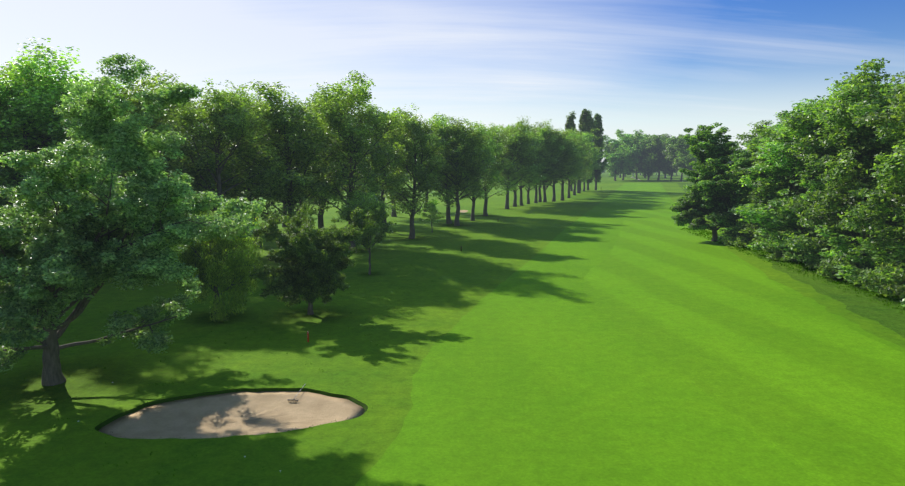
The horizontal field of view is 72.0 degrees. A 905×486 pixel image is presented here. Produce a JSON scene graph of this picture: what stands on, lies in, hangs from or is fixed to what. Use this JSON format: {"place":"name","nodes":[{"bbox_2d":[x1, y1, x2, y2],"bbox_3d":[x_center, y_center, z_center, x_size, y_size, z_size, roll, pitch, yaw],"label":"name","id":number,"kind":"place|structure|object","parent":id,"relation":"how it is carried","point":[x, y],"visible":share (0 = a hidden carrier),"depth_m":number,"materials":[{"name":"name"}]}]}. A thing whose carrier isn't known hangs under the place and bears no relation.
{"place":"outdoors","nodes":[
{"label":"outdoors","id":0,"kind":"place"},
{"bbox_2d":[0,356,149,406],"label":"worn ground","id":1,"kind":"structure","parent":0,"point":[60,388],"depth_m":31.94,"materials":[{"name":"green plant"}]},
{"bbox_2d":[92,386,366,439],"bbox_3d":[-9.668,7.646,28.402,11.952,0.080,6.394,0,7,1],"label":"bunker edge","id":2,"kind":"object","parent":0,"point":[223,436],"depth_m":27.14,"materials":[{"name":"beige sand"}]},
{"bbox_2d":[0,170,904,485],"bbox_3d":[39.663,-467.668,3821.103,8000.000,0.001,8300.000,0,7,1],"label":"ground","id":3,"kind":"structure","parent":0,"point":[370,352],"depth_m":36.88,"materials":[{"name":"green plant"}]},
{"bbox_2d":[0,165,9,219],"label":"tree","id":4,"kind":"object","parent":3,"relation":"on","point":[2,172],"visible":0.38,"depth_m":44.95,"materials":[{"name":"green plant"}]},
{"bbox_2d":[0,112,21,227],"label":"poplar tree","id":5,"kind":"object","parent":3,"relation":"on","point":[8,182],"visible":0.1,"depth_m":56.09,"materials":[{"name":"green plant"}]},
{"bbox_2d":[0,63,95,209],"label":"poplar tree","id":6,"kind":"object","parent":3,"relation":"on","point":[4,75],"depth_m":63.37,"materials":[{"name":"green plant"}]},
{"bbox_2d":[0,37,98,226],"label":"poplar tree","id":7,"kind":"object","parent":3,"relation":"on","point":[12,91],"visible":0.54,"depth_m":53.90,"materials":[{"name":"green plant"}]},
{"bbox_2d":[0,46,154,214],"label":"poplar tree","id":8,"kind":"object","parent":3,"relation":"on","point":[56,72],"visible":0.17,"depth_m":56.15,"materials":[{"name":"green plant"}]},
{"bbox_2d":[0,53,266,385],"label":"silver tree","id":9,"kind":"object","parent":3,"relation":"on","point":[81,235],"visible":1,"depth_m":29.05,"materials":[{"name":"green plant"}]},
{"bbox_2d":[78,72,198,181],"bbox_3d":[-31.383,-6.818,63.532,11.455,20.272,13.354,-3,8,-22],"label":"poplar tree","id":10,"kind":"object","parent":3,"relation":"on","point":[156,121],"visible":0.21,"depth_m":61.05,"materials":[{"name":"green plant"}]},
{"bbox_2d":[124,70,246,214],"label":"poplar tree","id":11,"kind":"object","parent":3,"relation":"on","point":[158,75],"visible":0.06,"depth_m":75.03,"materials":[{"name":"green plant"}]},
{"bbox_2d":[169,207,263,321],"bbox_3d":[-17.431,1.315,45.629,6.928,8.530,6.734,-3,10,-16],"label":"willow tree","id":12,"kind":"object","parent":3,"relation":"on","point":[220,263],"visible":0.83,"depth_m":44.70,"materials":[{"name":"green plant"}]},
{"bbox_2d":[188,124,248,200],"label":"poplar tree","id":13,"kind":"object","parent":3,"relation":"on","point":[226,164],"depth_m":102.45,"materials":[{"name":"green plant"}]},
{"bbox_2d":[156,78,293,220],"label":"poplar tree","id":14,"kind":"object","parent":3,"relation":"on","point":[234,120],"visible":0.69,"depth_m":66.12,"materials":[{"name":"green plant"}]},
{"bbox_2d":[95,388,367,438],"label":"bunker sand","id":15,"kind":"structure","parent":3,"relation":"on","point":[238,411],"depth_m":28.74,"materials":[{"name":"beige sand"}]},
{"bbox_2d":[212,83,294,247],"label":"poplar tree","id":16,"kind":"object","parent":3,"relation":"on","point":[248,99],"visible":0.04,"depth_m":81.97,"materials":[{"name":"green plant"}]},
{"bbox_2d":[207,79,357,226],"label":"poplar tree","id":17,"kind":"object","parent":3,"relation":"on","point":[292,135],"visible":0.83,"depth_m":70.40,"materials":[{"name":"green plant"}]},
{"bbox_2d":[269,147,311,226],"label":"poplar tree","id":18,"kind":"object","parent":3,"relation":"on","point":[284,207],"depth_m":111.84,"materials":[{"name":"green plant"}]},
{"bbox_2d":[249,203,377,314],"bbox_3d":[-10.431,1.329,46.111,6.546,8.298,9.743,7,11,33],"label":"oak tree","id":19,"kind":"object","parent":3,"relation":"on","point":[310,269],"visible":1,"depth_m":44.59,"materials":[{"name":"green plant"}]},
{"bbox_2d":[290,83,369,239],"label":"poplar tree","id":20,"kind":"object","parent":3,"relation":"on","point":[320,222],"visible":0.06,"depth_m":89.19,"materials":[{"name":"green plant"}]},
{"bbox_2d":[329,123,370,220],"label":"poplar tree","id":21,"kind":"object","parent":3,"relation":"on","point":[346,188],"depth_m":124.57,"materials":[{"name":"green plant"}]},
{"bbox_2d":[294,70,417,250],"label":"poplar tree","id":22,"kind":"object","parent":3,"relation":"on","point":[355,130],"visible":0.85,"depth_m":78.19,"materials":[{"name":"green plant"}]},
{"bbox_2d":[335,190,399,274],"bbox_3d":[-8.611,-1.127,63.747,6.521,8.942,6.221,5,9,35],"label":"young tree","id":23,"kind":"object","parent":3,"relation":"on","point":[367,206],"visible":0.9,"depth_m":62.57,"materials":[{"name":"green plant"}]},
{"bbox_2d":[363,127,414,216],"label":"poplar tree","id":24,"kind":"object","parent":3,"relation":"on","point":[393,214],"visible":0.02,"depth_m":134.62,"materials":[{"name":"green plant"}]},
{"bbox_2d":[345,101,435,228],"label":"poplar tree","id":25,"kind":"object","parent":3,"relation":"on","point":[376,108],"visible":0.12,"depth_m":101.16,"materials":[{"name":"green plant"}]},
{"bbox_2d":[381,104,456,238],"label":"poplar tree","id":26,"kind":"object","parent":3,"relation":"on","point":[421,177],"visible":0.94,"depth_m":92.67,"materials":[{"name":"green plant"}]},
{"bbox_2d":[404,130,440,211],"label":"poplar tree","id":27,"kind":"object","parent":3,"relation":"on","point":[427,191],"depth_m":149.19,"materials":[{"name":"green plant"}]},
{"bbox_2d":[418,198,444,231],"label":"young tree","id":28,"kind":"object","parent":3,"relation":"on","point":[432,215],"visible":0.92,"depth_m":102.92,"materials":[{"name":"green plant"}]},
{"bbox_2d":[416,113,488,223],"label":"poplar tree","id":29,"kind":"object","parent":3,"relation":"on","point":[443,177],"visible":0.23,"depth_m":115.36,"materials":[{"name":"green plant"}]},
{"bbox_2d":[423,116,489,225],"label":"poplar tree","id":30,"kind":"object","parent":3,"relation":"on","point":[471,136],"visible":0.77,"depth_m":111.94,"materials":[{"name":"green plant"}]},
{"bbox_2d":[440,121,503,220],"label":"poplar tree","id":31,"kind":"object","parent":3,"relation":"on","point":[490,156],"visible":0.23,"depth_m":123.29,"materials":[{"name":"green plant"}]},
{"bbox_2d":[473,122,520,215],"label":"poplar tree","id":32,"kind":"object","parent":3,"relation":"on","point":[501,162],"visible":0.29,"depth_m":134.07,"materials":[{"name":"green plant"}]},
{"bbox_2d":[486,116,537,208],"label":"poplar tree","id":33,"kind":"object","parent":3,"relation":"on","point":[520,154],"visible":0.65,"depth_m":155.98,"materials":[{"name":"green plant"}]},
{"bbox_2d":[496,124,548,206],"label":"poplar tree","id":34,"kind":"object","parent":3,"relation":"on","point":[533,168],"visible":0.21,"depth_m":165.31,"materials":[{"name":"green plant"}]},
{"bbox_2d":[500,123,556,205],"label":"poplar tree","id":35,"kind":"object","parent":3,"relation":"on","point":[527,181],"visible":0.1,"depth_m":171.30,"materials":[{"name":"green plant"}]},
{"bbox_2d":[517,127,548,203],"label":"poplar tree","id":36,"kind":"object","parent":3,"relation":"on","point":[535,185],"visible":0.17,"depth_m":177.39,"materials":[{"name":"green plant"}]},
{"bbox_2d":[527,124,568,202],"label":"poplar tree","id":37,"kind":"object","parent":3,"relation":"on","point":[547,143],"visible":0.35,"depth_m":179.10,"materials":[{"name":"green plant"}]},
{"bbox_2d":[534,119,565,201],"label":"poplar tree","id":38,"kind":"object","parent":3,"relation":"on","point":[539,189],"visible":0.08,"depth_m":183.97,"materials":[{"name":"green plant"}]},
{"bbox_2d":[532,127,575,201],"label":"poplar tree","id":39,"kind":"object","parent":3,"relation":"on","point":[557,165],"visible":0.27,"depth_m":182.88,"materials":[{"name":"green plant"}]},
{"bbox_2d":[542,128,583,201],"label":"poplar tree","id":40,"kind":"object","parent":3,"relation":"on","point":[568,144],"visible":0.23,"depth_m":188.32,"materials":[{"name":"green plant"}]},
{"bbox_2d":[564,111,576,190],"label":"tree","id":41,"kind":"object","parent":3,"relation":"on","point":[570,123],"visible":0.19,"depth_m":262.14,"materials":[{"name":"green plant"}]},
{"bbox_2d":[551,127,591,200],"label":"poplar tree","id":42,"kind":"object","parent":3,"relation":"on","point":[578,148],"visible":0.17,"depth_m":194.86,"materials":[{"name":"green plant"}]},
{"bbox_2d":[564,129,597,197],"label":"poplar tree","id":43,"kind":"object","parent":3,"relation":"on","point":[571,181],"visible":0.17,"depth_m":208.97,"materials":[{"name":"green plant"}]},
{"bbox_2d":[570,129,597,194],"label":"poplar tree","id":44,"kind":"object","parent":3,"relation":"on","point":[589,168],"visible":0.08,"depth_m":227.74,"materials":[{"name":"green plant"}]},
{"bbox_2d":[578,109,590,190],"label":"tree","id":45,"kind":"object","parent":3,"relation":"on","point":[584,122],"visible":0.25,"depth_m":265.46,"materials":[{"name":"green plant"}]},
{"bbox_2d":[581,140,600,190],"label":"poplar tree","id":46,"kind":"object","parent":3,"relation":"on","point":[596,166],"visible":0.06,"depth_m":264.31,"materials":[{"name":"green plant"}]},
{"bbox_2d":[586,111,596,189],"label":"tree","id":47,"kind":"object","parent":3,"relation":"on","point":[591,125],"visible":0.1,"depth_m":273.19,"materials":[{"name":"green plant"}]},
{"bbox_2d":[577,127,607,192],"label":"poplar tree","id":48,"kind":"object","parent":3,"relation":"on","point":[597,155],"visible":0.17,"depth_m":245.66,"materials":[{"name":"green plant"}]},
{"bbox_2d":[591,113,607,189],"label":"tree","id":49,"kind":"object","parent":3,"relation":"on","point":[598,141],"visible":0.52,"depth_m":276.35,"materials":[{"name":"green plant"}]},
{"bbox_2d":[602,142,631,180],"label":"round tree","id":50,"kind":"object","parent":3,"relation":"on","point":[609,148],"visible":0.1,"depth_m":443.24,"materials":[{"name":"green plant"}]},
{"bbox_2d":[605,145,634,180],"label":"round tree","id":51,"kind":"object","parent":3,"relation":"on","point":[616,159],"visible":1,"depth_m":429.77,"materials":[{"name":"green plant"}]},
{"bbox_2d":[603,134,641,179],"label":"round tree","id":52,"kind":"object","parent":3,"relation":"on","point":[636,154],"visible":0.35,"depth_m":452.10,"materials":[{"name":"green plant"}]},
{"bbox_2d":[355,183,904,485],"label":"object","id":53,"kind":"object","parent":3,"relation":"on","point":[538,369],"visible":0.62,"depth_m":29.05,"materials":[{"name":"green plant"}]},
{"bbox_2d":[615,129,652,179],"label":"round tree","id":54,"kind":"object","parent":3,"relation":"on","point":[641,142],"visible":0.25,"depth_m":466.50,"materials":[{"name":"green plant"}]},
{"bbox_2d":[626,131,649,177],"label":"round tree","id":55,"kind":"object","parent":3,"relation":"on","point":[641,132],"depth_m":536.76,"materials":[{"name":"green plant"}]},
{"bbox_2d":[635,140,658,179],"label":"round tree","id":56,"kind":"object","parent":3,"relation":"on","point":[640,169],"visible":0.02,"depth_m":470.92,"materials":[{"name":"green plant"}]},
{"bbox_2d":[641,153,657,180],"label":"round tree","id":57,"kind":"object","parent":3,"relation":"on","point":[649,168],"visible":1,"depth_m":443.15,"materials":[{"name":"green plant"}]},
{"bbox_2d":[641,134,670,179],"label":"round tree","id":58,"kind":"object","parent":3,"relation":"on","point":[656,145],"visible":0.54,"depth_m":451.69,"materials":[{"name":"green plant"}]},
{"bbox_2d":[660,146,678,180],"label":"round tree","id":59,"kind":"object","parent":3,"relation":"on","point":[666,164],"visible":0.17,"depth_m":443.23,"materials":[{"name":"green plant"}]},
{"bbox_2d":[662,136,702,181],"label":"round tree","id":60,"kind":"object","parent":3,"relation":"on","point":[671,155],"visible":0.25,"depth_m":416.31,"materials":[{"name":"green plant"}]},
{"bbox_2d":[665,131,704,182],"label":"round tree","id":61,"kind":"object","parent":3,"relation":"on","point":[685,158],"visible":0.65,"depth_m":386.95,"materials":[{"name":"green plant"}]},
{"bbox_2d":[669,122,763,240],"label":"tree","id":62,"kind":"object","parent":3,"relation":"on","point":[715,196],"visible":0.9,"depth_m":89.19,"materials":[{"name":"green plant"}]},
{"bbox_2d":[716,211,742,243],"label":"bush","id":63,"kind":"object","parent":3,"relation":"on","point":[725,232],"visible":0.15,"depth_m":89.64,"materials":[{"name":"green plant"}]},
{"bbox_2d":[583,183,904,485],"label":"fairway","id":64,"kind":"structure","parent":3,"relation":"on","point":[817,396],"depth_m":38.06,"materials":[{"name":"green plant"}]},
{"bbox_2d":[724,216,767,248],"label":"bush","id":65,"kind":"object","parent":3,"relation":"on","point":[740,226],"visible":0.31,"depth_m":84.15,"materials":[{"name":"green plant"}]},
{"bbox_2d":[732,112,798,149],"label":"tree","id":66,"kind":"object","parent":3,"relation":"on","point":[748,136],"visible":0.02,"depth_m":124.55,"materials":[{"name":"green plant"}]},
{"bbox_2d":[743,113,792,152],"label":"tree","id":67,"kind":"object","parent":3,"relation":"on","point":[748,143],"depth_m":108.38,"materials":[{"name":"green plant"}]},
{"bbox_2d":[757,126,791,232],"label":"tree","id":68,"kind":"object","parent":3,"relation":"on","point":[764,138],"depth_m":94.36,"materials":[{"name":"green plant"}]},
{"bbox_2d":[764,229,792,251],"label":"bush","id":69,"kind":"object","parent":3,"relation":"on","point":[765,249],"visible":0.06,"depth_m":78.14,"materials":[{"name":"green plant"}]},
{"bbox_2d":[724,128,850,246],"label":"tree","id":70,"kind":"object","parent":3,"relation":"on","point":[763,187],"visible":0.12,"depth_m":77.84,"materials":[{"name":"green plant"}]},
{"bbox_2d":[678,183,904,337],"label":"rough grass","id":71,"kind":"structure","parent":3,"relation":"on","point":[893,319],"depth_m":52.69,"materials":[{"name":"green plant"}]},
{"bbox_2d":[765,228,818,261],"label":"bush","id":72,"kind":"object","parent":3,"relation":"on","point":[782,253],"visible":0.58,"depth_m":72.03,"materials":[{"name":"green plant"}]},
{"bbox_2d":[802,237,831,268],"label":"bush","id":73,"kind":"object","parent":3,"relation":"on","point":[810,266],"visible":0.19,"depth_m":66.79,"materials":[{"name":"green plant"}]},
{"bbox_2d":[730,83,904,262],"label":"tree","id":74,"kind":"object","parent":3,"relation":"on","point":[776,217],"visible":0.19,"depth_m":70.77,"materials":[{"name":"green plant"}]},
{"bbox_2d":[826,82,848,97],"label":"round tree","id":75,"kind":"object","parent":3,"relation":"on","point":[833,90],"depth_m":79.50,"materials":[{"name":"green plant"}]},
{"bbox_2d":[774,58,902,270],"bbox_3d":[42.457,-7.568,64.296,16.484,21.674,19.650,-1,8,7],"label":"tree","id":76,"kind":"object","parent":3,"relation":"on","point":[862,87],"visible":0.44,"depth_m":62.96,"materials":[{"name":"green plant"}]},
{"bbox_2d":[794,86,904,276],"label":"tree","id":77,"kind":"object","parent":3,"relation":"on","point":[835,196],"visible":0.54,"depth_m":60.25,"materials":[{"name":"green plant"}]},
{"bbox_2d":[814,224,904,281],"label":"bush","id":78,"kind":"object","parent":3,"relation":"on","point":[839,244],"visible":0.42,"depth_m":58.42,"materials":[{"name":"green plant"}]},
{"bbox_2d":[829,90,903,252],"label":"tree","id":79,"kind":"object","parent":3,"relation":"on","point":[870,181],"depth_m":60.27,"materials":[{"name":"green plant"}]},
{"bbox_2d":[835,86,904,289],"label":"tree","id":80,"kind":"object","parent":3,"relation":"on","point":[892,178],"visible":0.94,"depth_m":52.58,"materials":[{"name":"green plant"}]},
{"bbox_2d":[845,236,904,295],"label":"bush","id":81,"kind":"object","parent":3,"relation":"on","point":[886,258],"visible":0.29,"depth_m":54.40,"materials":[{"name":"green plant"}]},
{"bbox_2d":[853,91,904,297],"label":"tree","id":82,"kind":"object","parent":3,"relation":"on","point":[899,287],"visible":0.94,"depth_m":49.84,"materials":[{"name":"green plant"}]},
{"bbox_2d":[880,71,904,207],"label":"tree","id":83,"kind":"object","parent":3,"relation":"on","point":[894,79],"visible":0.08,"depth_m":56.40,"materials":[{"name":"green plant"}]},
{"bbox_2d":[0,0,904,161],"label":"sky","id":84,"kind":"structure","parent":0,"point":[654,67],"materials":[{"name":"blue"}]}
]}

